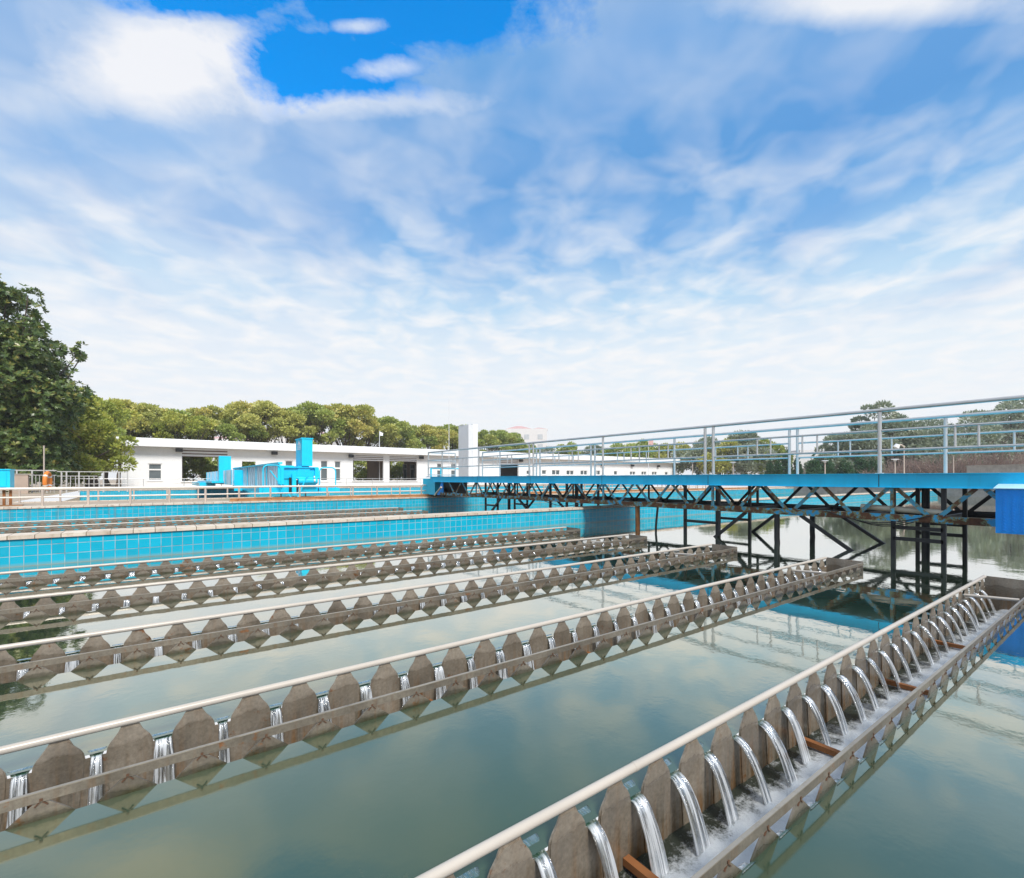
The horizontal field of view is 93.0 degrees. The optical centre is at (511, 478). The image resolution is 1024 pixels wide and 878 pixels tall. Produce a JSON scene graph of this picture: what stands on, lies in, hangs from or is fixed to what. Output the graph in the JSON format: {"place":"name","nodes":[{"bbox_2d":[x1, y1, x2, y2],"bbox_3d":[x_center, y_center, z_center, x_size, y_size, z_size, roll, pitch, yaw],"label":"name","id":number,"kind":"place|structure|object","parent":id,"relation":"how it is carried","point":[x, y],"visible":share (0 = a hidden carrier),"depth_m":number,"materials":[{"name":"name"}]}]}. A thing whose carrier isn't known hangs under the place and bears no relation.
{"place":"outdoors","nodes":[
{"label":"outdoors","id":0,"kind":"place"},
{"bbox_2d":[66,487,672,500],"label":"tank water","id":1,"kind":"structure","parent":0,"point":[208,496],"depth_m":37.18,"materials":[{"name":"liquid"}]},
{"bbox_2d":[0,479,784,505],"bbox_3d":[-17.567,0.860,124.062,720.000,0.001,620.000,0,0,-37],"label":"ground","id":2,"kind":"structure","parent":0,"point":[112,483],"depth_m":19.01,"materials":[{"name":"grey concrete"}]},
{"bbox_2d":[0,469,23,505],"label":"control cabinet","id":3,"kind":"object","parent":2,"relation":"on","point":[6,478],"visible":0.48,"depth_m":14.72,"materials":[{"name":"metal"}]},
{"bbox_2d":[12,474,33,493],"bbox_3d":[-27.988,0.295,27.784,0.900,1.130,0.480,0,0,-37],"label":"utility box","id":4,"kind":"object","parent":2,"relation":"on","point":[21,480],"visible":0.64,"depth_m":27.65,"materials":[{"name":"beige paint"}]},
{"bbox_2d":[43,446,44,492],"bbox_3d":[-26.914,-0.515,27.961,0.092,2.750,0.092,0,0,31],"label":"lifebuoy pole","id":5,"kind":"object","parent":2,"relation":"on","point":[44,461],"visible":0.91,"depth_m":27.95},
{"bbox_2d":[42,471,52,490],"bbox_3d":[-26.658,0.144,27.904,0.232,1.133,0.831,0,0,-24],"label":"lifebuoy","id":6,"kind":"object","parent":5,"relation":"hanging from","point":[47,480],"visible":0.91,"depth_m":27.71,"materials":[{"name":"orange plastic"}]},
{"bbox_2d":[0,273,97,491],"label":"magnolia tree","id":7,"kind":"object","parent":2,"relation":"on","point":[40,396],"visible":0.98,"depth_m":31.46,"materials":[{"name":"green plant"}]},
{"bbox_2d":[34,386,138,486],"bbox_3d":[-35.614,-3.304,40.058,10.693,8.400,7.786,0,0,23],"label":"camphor tree","id":8,"kind":"object","parent":2,"relation":"on","point":[94,439],"visible":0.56,"depth_m":39.18,"materials":[{"name":"green plant"}]},
{"bbox_2d":[57,471,127,492],"bbox_3d":[-26.149,0.207,30.400,3.379,1.305,0.070,0,0,-37],"label":"steel fence","id":9,"kind":"object","parent":2,"relation":"on","point":[89,471],"visible":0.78,"depth_m":29.97,"materials":[{"name":"silver metal"}]},
{"bbox_2d":[60,417,155,485],"bbox_3d":[-47.861,-3.666,57.304,9.226,9.216,7.881,0,0,-20],"label":"camphor tree","id":10,"kind":"object","parent":2,"relation":"on","point":[106,481],"visible":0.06,"depth_m":57.03,"materials":[{"name":"green plant"}]},
{"bbox_2d":[85,392,142,486],"bbox_3d":[-43.334,-4.012,50.375,8.419,9.820,8.114,0,0,-19],"label":"camphor tree","id":11,"kind":"object","parent":2,"relation":"on","point":[117,411],"visible":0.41,"depth_m":49.67,"materials":[{"name":"green plant"}]},
{"bbox_2d":[112,398,175,437],"bbox_3d":[-46.420,-4.442,59.567,9.361,10.705,7.906,0,0,-34],"label":"camphor tree","id":12,"kind":"object","parent":2,"relation":"on","point":[144,409],"visible":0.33,"depth_m":58.64,"materials":[{"name":"green plant"}]},
{"bbox_2d":[122,408,202,439],"bbox_3d":[-45.409,-4.317,62.650,10.336,10.425,10.129,0,0,-24],"label":"camphor tree","id":13,"kind":"object","parent":2,"relation":"on","point":[181,412],"visible":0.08,"depth_m":61.96,"materials":[{"name":"green plant"}]},
{"bbox_2d":[140,410,217,480],"bbox_3d":[-41.663,-3.934,61.226,8.169,9.655,8.353,0,0,-39],"label":"camphor tree","id":14,"kind":"object","parent":2,"relation":"on","point":[185,425],"visible":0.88,"depth_m":60.11,"materials":[{"name":"green plant"}]},
{"bbox_2d":[183,457,217,480],"bbox_3d":[-39.362,-1.308,59.852,6.014,4.368,6.800,0,0,31],"label":"garden shrub","id":15,"kind":"object","parent":2,"relation":"on","point":[189,463],"visible":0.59,"depth_m":59.23,"materials":[{"name":"green plant"}]},
{"bbox_2d":[172,405,242,457],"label":"camphor tree","id":16,"kind":"object","parent":2,"relation":"on","point":[210,411],"visible":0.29,"depth_m":65.87,"materials":[{"name":"green plant"}]},
{"bbox_2d":[52,478,429,488],"bbox_3d":[-6.532,0.418,53.983,66.000,0.844,0.050,0,0,-37],"label":"pipe railing","id":17,"kind":"object","parent":2,"relation":"on","point":[346,482],"visible":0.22,"depth_m":39.77,"materials":[{"name":"silver metal"}]},
{"bbox_2d":[214,416,268,442],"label":"camphor tree","id":18,"kind":"object","parent":2,"relation":"on","point":[229,431],"visible":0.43,"depth_m":66.32,"materials":[{"name":"green plant"}]},
{"bbox_2d":[214,400,295,442],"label":"camphor tree","id":19,"kind":"object","parent":2,"relation":"on","point":[258,412],"visible":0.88,"depth_m":67.83,"materials":[{"name":"green plant"}]},
{"bbox_2d":[192,438,339,496],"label":"desludging bridge","id":20,"kind":"structure","parent":2,"relation":"on","point":[302,472],"depth_m":22.23,"materials":[{"name":"paint"}]},
{"bbox_2d":[242,407,320,444],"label":"camphor tree","id":21,"kind":"object","parent":2,"relation":"on","point":[292,430],"visible":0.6,"depth_m":70.91,"materials":[{"name":"green plant"}]},
{"bbox_2d":[283,400,352,444],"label":"camphor tree","id":22,"kind":"object","parent":2,"relation":"on","point":[317,410],"visible":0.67,"depth_m":74.48,"materials":[{"name":"green plant"}]},
{"bbox_2d":[307,402,379,445],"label":"camphor tree","id":23,"kind":"object","parent":2,"relation":"on","point":[355,425],"visible":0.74,"depth_m":76.91,"materials":[{"name":"green plant"}]},
{"bbox_2d":[0,484,700,502],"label":"pipe railing","id":24,"kind":"object","parent":2,"relation":"on","point":[19,495],"visible":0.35,"depth_m":20.36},
{"bbox_2d":[354,461,366,480],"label":"garden shrub","id":25,"kind":"object","parent":2,"relation":"on","point":[361,473],"visible":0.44,"depth_m":73.07,"materials":[{"name":"green plant"}]},
{"bbox_2d":[80,484,647,495],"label":"tank wall","id":26,"kind":"structure","parent":2,"relation":"on","point":[150,492],"depth_m":39.84,"materials":[{"name":"tile"}]},
{"bbox_2d":[344,415,401,477],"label":"camphor tree","id":27,"kind":"object","parent":2,"relation":"on","point":[387,428],"visible":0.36,"depth_m":81.68,"materials":[{"name":"green plant"}]},
{"bbox_2d":[372,415,415,447],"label":"camphor tree","id":28,"kind":"object","parent":2,"relation":"on","point":[405,429],"visible":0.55,"depth_m":84.24,"materials":[{"name":"green plant"}]},
{"bbox_2d":[8,486,784,502],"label":"tank wall","id":29,"kind":"structure","parent":2,"relation":"on","point":[293,496],"depth_m":21.50,"materials":[{"name":"tile"}]},
{"bbox_2d":[0,488,793,526],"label":"tank wall","id":30,"kind":"structure","parent":2,"relation":"on","point":[40,512],"depth_m":17.81,"materials":[{"name":"tile"}]},
{"bbox_2d":[0,483,705,505],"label":"pipe railing","id":31,"kind":"object","parent":30,"relation":"on","point":[130,495],"visible":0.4,"depth_m":17.64,"materials":[{"name":"metal"}]},
{"bbox_2d":[230,487,747,501],"bbox_3d":[4.765,0.780,29.043,37.667,0.117,0.340,0,0,-37],"label":"running rail","id":32,"kind":"object","parent":30,"relation":"on","point":[323,497],"visible":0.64,"depth_m":20.83,"materials":[{"name":"metal"}]},
{"bbox_2d":[423,395,1023,559],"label":"scraper bridge","id":33,"kind":"structure","parent":32,"relation":"on","point":[1007,515],"depth_m":9.89,"materials":[{"name":"metal"}]},
{"bbox_2d":[390,461,403,480],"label":"garden shrub","id":34,"kind":"object","parent":2,"relation":"on","point":[399,464],"visible":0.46,"depth_m":75.83,"materials":[{"name":"green plant"}]},
{"bbox_2d":[116,437,679,486],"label":"pump house","id":35,"kind":"structure","parent":2,"relation":"on","point":[159,457],"depth_m":59.46,"materials":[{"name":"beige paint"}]},
{"bbox_2d":[148,463,161,480],"bbox_3d":[-35.589,-0.647,48.474,1.123,1.691,0.110,0,0,-37],"label":"window","id":36,"kind":"structure","parent":35,"relation":"in","point":[154,470],"depth_m":48.48,"materials":[{"name":"white glass"}]},
{"bbox_2d":[320,460,328,481],"bbox_3d":[-22.473,-0.881,58.153,0.988,2.540,0.250,0,0,-37],"label":"window","id":37,"kind":"structure","parent":35,"relation":"in","point":[324,471],"depth_m":58.22,"materials":[{"name":"white glass"}]},
{"bbox_2d":[389,425,438,448],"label":"camphor tree","id":38,"kind":"object","parent":2,"relation":"on","point":[416,443],"visible":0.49,"depth_m":88.67,"materials":[{"name":"green plant"}]},
{"bbox_2d":[414,424,457,449],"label":"camphor tree","id":39,"kind":"object","parent":2,"relation":"on","point":[427,429],"visible":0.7,"depth_m":91.00,"materials":[{"name":"green plant"}]},
{"bbox_2d":[437,423,467,449],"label":"camphor tree","id":40,"kind":"object","parent":2,"relation":"on","point":[447,427],"visible":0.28,"depth_m":95.93,"materials":[{"name":"green plant"}]},
{"bbox_2d":[458,424,477,483],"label":"vent tower","id":41,"kind":"structure","parent":2,"relation":"on","point":[468,436],"depth_m":58.98,"materials":[{"name":"paint"}]},
{"bbox_2d":[0,490,937,581],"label":"tank wall","id":42,"kind":"structure","parent":2,"relation":"on","point":[33,548],"depth_m":9.38,"materials":[{"name":"tile"}]},
{"bbox_2d":[478,429,511,451],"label":"camphor tree","id":43,"kind":"object","parent":2,"relation":"on","point":[485,437],"visible":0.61,"depth_m":106.15,"materials":[{"name":"green plant"}]},
{"bbox_2d":[485,430,527,452],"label":"camphor tree","id":44,"kind":"object","parent":2,"relation":"on","point":[512,438],"visible":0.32,"depth_m":111.42,"materials":[{"name":"green plant"}]},
{"bbox_2d":[554,441,584,454],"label":"broadleaf tree","id":45,"kind":"object","parent":2,"relation":"on","point":[567,449],"visible":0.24,"depth_m":118.70,"materials":[{"name":"green plant"}]},
{"bbox_2d":[598,443,642,457],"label":"broadleaf tree","id":46,"kind":"object","parent":2,"relation":"on","point":[618,450],"visible":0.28,"depth_m":108.67,"materials":[{"name":"green plant"}]},
{"bbox_2d":[622,438,671,457],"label":"broadleaf tree","id":47,"kind":"object","parent":2,"relation":"on","point":[651,454],"visible":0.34,"depth_m":109.56,"materials":[{"name":"green plant"}]},
{"bbox_2d":[654,441,690,474],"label":"broadleaf tree","id":48,"kind":"object","parent":2,"relation":"on","point":[663,454],"visible":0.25,"depth_m":106.80,"materials":[{"name":"green plant"}]},
{"bbox_2d":[670,436,722,474],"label":"broadleaf tree","id":49,"kind":"object","parent":2,"relation":"on","point":[695,453],"visible":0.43,"depth_m":97.78,"materials":[{"name":"green plant"}]},
{"bbox_2d":[696,437,744,474],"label":"broadleaf tree","id":50,"kind":"object","parent":2,"relation":"on","point":[720,467],"visible":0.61,"depth_m":93.25,"materials":[{"name":"green plant"}]},
{"bbox_2d":[720,429,777,474],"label":"broadleaf tree","id":51,"kind":"object","parent":2,"relation":"on","point":[746,466],"visible":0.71,"depth_m":92.09,"materials":[{"name":"green plant"}]},
{"bbox_2d":[745,439,793,473],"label":"broadleaf tree","id":52,"kind":"object","parent":2,"relation":"on","point":[777,447],"visible":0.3,"depth_m":93.98,"materials":[{"name":"green plant"}]},
{"bbox_2d":[724,454,817,474],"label":"pale hall","id":53,"kind":"structure","parent":2,"relation":"on","point":[802,460],"depth_m":120.00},
{"bbox_2d":[805,454,821,473],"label":"conifer","id":54,"kind":"object","parent":2,"relation":"on","point":[814,466],"visible":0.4,"depth_m":65.72,"materials":[{"name":"green plant"}]},
{"bbox_2d":[803,450,853,470],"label":"broadleaf tree","id":55,"kind":"object","parent":2,"relation":"on","point":[836,460],"visible":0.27,"depth_m":75.85,"materials":[{"name":"green plant"}]},
{"bbox_2d":[814,432,874,459],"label":"broadleaf tree","id":56,"kind":"object","parent":2,"relation":"on","point":[825,446],"visible":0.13,"depth_m":78.57,"materials":[{"name":"green plant"}]},
{"bbox_2d":[835,457,855,473],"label":"conifer","id":57,"kind":"object","parent":2,"relation":"on","point":[844,467],"visible":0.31,"depth_m":65.66,"materials":[{"name":"green plant"}]},
{"bbox_2d":[829,426,893,470],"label":"broadleaf tree","id":58,"kind":"object","parent":2,"relation":"on","point":[865,443],"visible":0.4,"depth_m":76.02,"materials":[{"name":"green plant"}]},
{"bbox_2d":[853,452,871,473],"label":"conifer","id":59,"kind":"object","parent":2,"relation":"on","point":[860,464],"visible":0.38,"depth_m":65.75,"materials":[{"name":"green plant"}]},
{"bbox_2d":[848,399,907,460],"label":"broadleaf tree","id":60,"kind":"object","parent":2,"relation":"on","point":[885,404],"visible":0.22,"depth_m":80.71,"materials":[{"name":"green plant"}]},
{"bbox_2d":[785,486,994,496],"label":"end wall","id":61,"kind":"structure","parent":2,"relation":"on","point":[950,491],"depth_m":39.51,"materials":[{"name":"concrete"}]},
{"bbox_2d":[876,412,934,465],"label":"broadleaf tree","id":62,"kind":"object","parent":2,"relation":"on","point":[914,423],"visible":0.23,"depth_m":81.04,"materials":[{"name":"green plant"}]},
{"bbox_2d":[882,459,937,472],"bbox_3d":[50.308,-0.910,61.730,5.811,3.593,7.395,0,0,27],"label":"bare shrub","id":63,"kind":"object","parent":2,"relation":"on","point":[906,466],"visible":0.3,"depth_m":61.24,"materials":[{"name":"brown plant"}]},
{"bbox_2d":[884,424,961,465],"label":"broadleaf tree","id":64,"kind":"object","parent":2,"relation":"on","point":[939,442],"visible":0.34,"depth_m":79.50,"materials":[{"name":"green plant"}]},
{"bbox_2d":[896,441,978,469],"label":"broadleaf tree","id":65,"kind":"object","parent":2,"relation":"on","point":[950,450],"visible":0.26,"depth_m":75.55,"materials":[{"name":"green plant"}]},
{"bbox_2d":[909,450,969,472],"bbox_3d":[51.964,-1.391,60.032,8.030,4.552,6.791,0,0,-37],"label":"bare shrub","id":66,"kind":"object","parent":2,"relation":"on","point":[934,470],"visible":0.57,"depth_m":59.33,"materials":[{"name":"brown plant"}]},
{"bbox_2d":[918,415,1006,457],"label":"broadleaf tree","id":67,"kind":"object","parent":2,"relation":"on","point":[933,422],"visible":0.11,"depth_m":84.61,"materials":[{"name":"green plant"}]},
{"bbox_2d":[919,449,1013,472],"bbox_3d":[55.103,-1.455,59.588,9.554,4.682,7.069,0,0,5],"label":"bare shrub","id":68,"kind":"object","parent":2,"relation":"on","point":[961,467],"visible":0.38,"depth_m":58.65,"materials":[{"name":"brown plant"}]},
{"bbox_2d":[931,447,1022,471],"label":"bare shrub","id":69,"kind":"object","parent":2,"relation":"on","point":[968,464],"visible":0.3,"depth_m":58.50,"materials":[{"name":"brown plant"}]},
{"bbox_2d":[958,437,1013,463],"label":"broadleaf tree","id":70,"kind":"object","parent":2,"relation":"on","point":[971,441],"visible":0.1,"depth_m":77.54,"materials":[{"name":"green plant"}]},
{"bbox_2d":[949,409,1023,454],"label":"broadleaf tree","id":71,"kind":"object","parent":2,"relation":"on","point":[994,418],"visible":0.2,"depth_m":88.65,"materials":[{"name":"green plant"}]},
{"bbox_2d":[955,439,1023,470],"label":"bare shrub","id":72,"kind":"object","parent":2,"relation":"on","point":[999,463],"visible":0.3,"depth_m":58.83,"materials":[{"name":"brown plant"}]},
{"bbox_2d":[982,400,1023,447],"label":"broadleaf tree","id":73,"kind":"object","parent":2,"relation":"on","point":[1007,404],"visible":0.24,"depth_m":90.43,"materials":[{"name":"green plant"}]},
{"bbox_2d":[996,399,1023,444],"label":"broadleaf tree","id":74,"kind":"object","parent":2,"relation":"on","point":[1008,419],"visible":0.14,"depth_m":94.38,"materials":[{"name":"green plant"}]},
{"bbox_2d":[0,493,828,532],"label":"tank water","id":75,"kind":"structure","parent":0,"point":[450,509],"depth_m":21.07,"materials":[{"name":"liquid"}]},
{"bbox_2d":[0,507,402,533],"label":"weir trough","id":76,"kind":"object","parent":75,"relation":"in","point":[90,521],"visible":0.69,"depth_m":15.24,"materials":[{"name":"concrete"}]},
{"bbox_2d":[0,510,427,533],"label":"weir trough","id":77,"kind":"object","parent":75,"relation":"in","point":[10,530],"visible":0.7,"depth_m":13.59,"materials":[{"name":"concrete"}]},
{"bbox_2d":[0,496,1023,877],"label":"tank water","id":78,"kind":"structure","parent":0,"point":[932,786],"depth_m":2.69,"materials":[{"name":"liquid"}]},
{"bbox_2d":[0,527,579,588],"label":"weir trough","id":79,"kind":"object","parent":78,"relation":"in","point":[41,577],"visible":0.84,"depth_m":7.48,"materials":[{"name":"concrete"}]},
{"bbox_2d":[0,534,646,663],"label":"weir trough","id":80,"kind":"object","parent":78,"relation":"in","point":[46,605],"visible":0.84,"depth_m":5.93,"materials":[{"name":"concrete"}]},
{"bbox_2d":[0,543,736,683],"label":"weir trough","id":81,"kind":"object","parent":78,"relation":"in","point":[49,657],"visible":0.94,"depth_m":4.34,"materials":[{"name":"concrete"}]},
{"bbox_2d":[0,557,862,831],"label":"weir trough","id":82,"kind":"object","parent":78,"relation":"in","point":[60,780],"visible":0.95,"depth_m":2.76,"materials":[{"name":"concrete"}]},
{"bbox_2d":[415,575,1023,877],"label":"weir trough","id":83,"kind":"object","parent":78,"relation":"in","point":[572,851],"visible":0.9,"depth_m":2.21,"materials":[{"name":"concrete"}]},
{"bbox_2d":[615,608,1015,877],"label":"trough water","id":84,"kind":"structure","parent":83,"relation":"in","point":[684,860],"depth_m":2.52,"materials":[{"name":"liquid"}]},
{"bbox_2d":[523,833,556,877],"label":"water jet","id":85,"kind":"object","parent":84,"relation":"on","point":[532,840],"visible":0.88,"depth_m":1.68},
{"bbox_2d":[578,805,618,877],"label":"water jet","id":86,"kind":"object","parent":84,"relation":"on","point":[591,826],"visible":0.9,"depth_m":1.81},
{"bbox_2d":[623,779,668,877],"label":"water jet","id":87,"kind":"object","parent":84,"relation":"on","point":[634,799],"visible":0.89,"depth_m":1.94},
{"bbox_2d":[664,758,710,855],"bbox_3d":[0.741,1.429,2.127,0.130,0.264,0.230,0,0,-37],"label":"water jet","id":88,"kind":"object","parent":84,"relation":"on","point":[675,774],"visible":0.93,"depth_m":2.08},
{"bbox_2d":[699,741,738,825],"bbox_3d":[0.947,1.429,2.285,0.116,0.264,0.207,0,0,-37],"label":"water jet","id":89,"kind":"object","parent":84,"relation":"on","point":[731,813],"visible":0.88,"depth_m":2.24},
{"bbox_2d":[732,734,771,805],"bbox_3d":[1.161,1.429,2.430,0.083,0.264,0.247,0,0,-37],"label":"water jet","id":90,"kind":"object","parent":84,"relation":"on","point":[765,790],"visible":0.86,"depth_m":2.38},
{"bbox_2d":[742,714,796,784],"bbox_3d":[1.368,1.429,2.584,0.118,0.264,0.247,0,0,-37],"label":"water jet","id":91,"kind":"object","parent":84,"relation":"on","point":[791,776],"visible":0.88,"depth_m":2.53},
{"bbox_2d":[766,703,810,763],"bbox_3d":[1.565,1.429,2.752,0.112,0.263,0.202,0,0,-37],"label":"water jet","id":92,"kind":"object","parent":84,"relation":"on","point":[805,755],"visible":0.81,"depth_m":2.70},
{"bbox_2d":[787,691,831,745],"bbox_3d":[1.777,1.429,2.901,0.098,0.264,0.216,0,0,-37],"label":"water jet","id":93,"kind":"object","parent":84,"relation":"on","point":[815,711],"visible":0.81,"depth_m":2.86},
{"bbox_2d":[806,680,848,735],"bbox_3d":[1.984,1.429,3.056,0.124,0.264,0.210,0,0,-37],"label":"water jet","id":94,"kind":"object","parent":84,"relation":"on","point":[840,717],"visible":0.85,"depth_m":3.01},
{"bbox_2d":[821,669,866,722],"bbox_3d":[2.193,1.429,3.208,0.123,0.264,0.233,0,0,-37],"label":"water jet","id":95,"kind":"object","parent":84,"relation":"on","point":[861,713],"visible":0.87,"depth_m":3.16},
{"bbox_2d":[838,661,878,710],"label":"water jet","id":96,"kind":"object","parent":84,"relation":"on","point":[873,699],"visible":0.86,"depth_m":3.32},
{"bbox_2d":[853,653,890,699],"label":"water jet","id":97,"kind":"object","parent":84,"relation":"on","point":[884,686],"visible":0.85,"depth_m":3.47},
{"bbox_2d":[865,645,900,689],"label":"water jet","id":98,"kind":"object","parent":84,"relation":"on","point":[882,653],"visible":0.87,"depth_m":3.63},
{"bbox_2d":[879,639,912,680],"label":"water jet","id":99,"kind":"object","parent":84,"relation":"on","point":[905,664],"visible":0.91,"depth_m":3.78},
{"bbox_2d":[899,627,933,665],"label":"water jet","id":100,"kind":"object","parent":84,"relation":"on","point":[930,659],"visible":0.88,"depth_m":4.09},
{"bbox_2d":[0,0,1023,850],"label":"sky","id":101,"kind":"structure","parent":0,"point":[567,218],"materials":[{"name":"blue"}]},
{"bbox_2d":[506,426,547,447],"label":"apartment block","id":102,"kind":"structure","parent":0,"point":[532,435],"depth_m":150.00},
{"bbox_2d":[967,464,1023,472],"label":"concrete parapet","id":103,"kind":"structure","parent":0,"point":[1015,468],"depth_m":43.40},
{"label":"trough water","id":104,"kind":"structure","parent":0,"visible":0},
{"bbox_2d":[6,765,33,828],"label":"water jet","id":105,"kind":"object","parent":104,"relation":"on","point":[25,773],"visible":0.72,"depth_m":2.13},
{"bbox_2d":[87,746,106,805],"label":"water jet","id":106,"kind":"object","parent":104,"relation":"on","point":[98,755],"visible":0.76,"depth_m":2.29},
{"bbox_2d":[152,729,174,781],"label":"water jet","id":107,"kind":"object","parent":104,"relation":"on","point":[164,739],"visible":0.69,"depth_m":2.44},
{"bbox_2d":[215,716,229,762],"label":"water jet","id":108,"kind":"object","parent":104,"relation":"on","point":[221,722],"visible":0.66,"depth_m":2.60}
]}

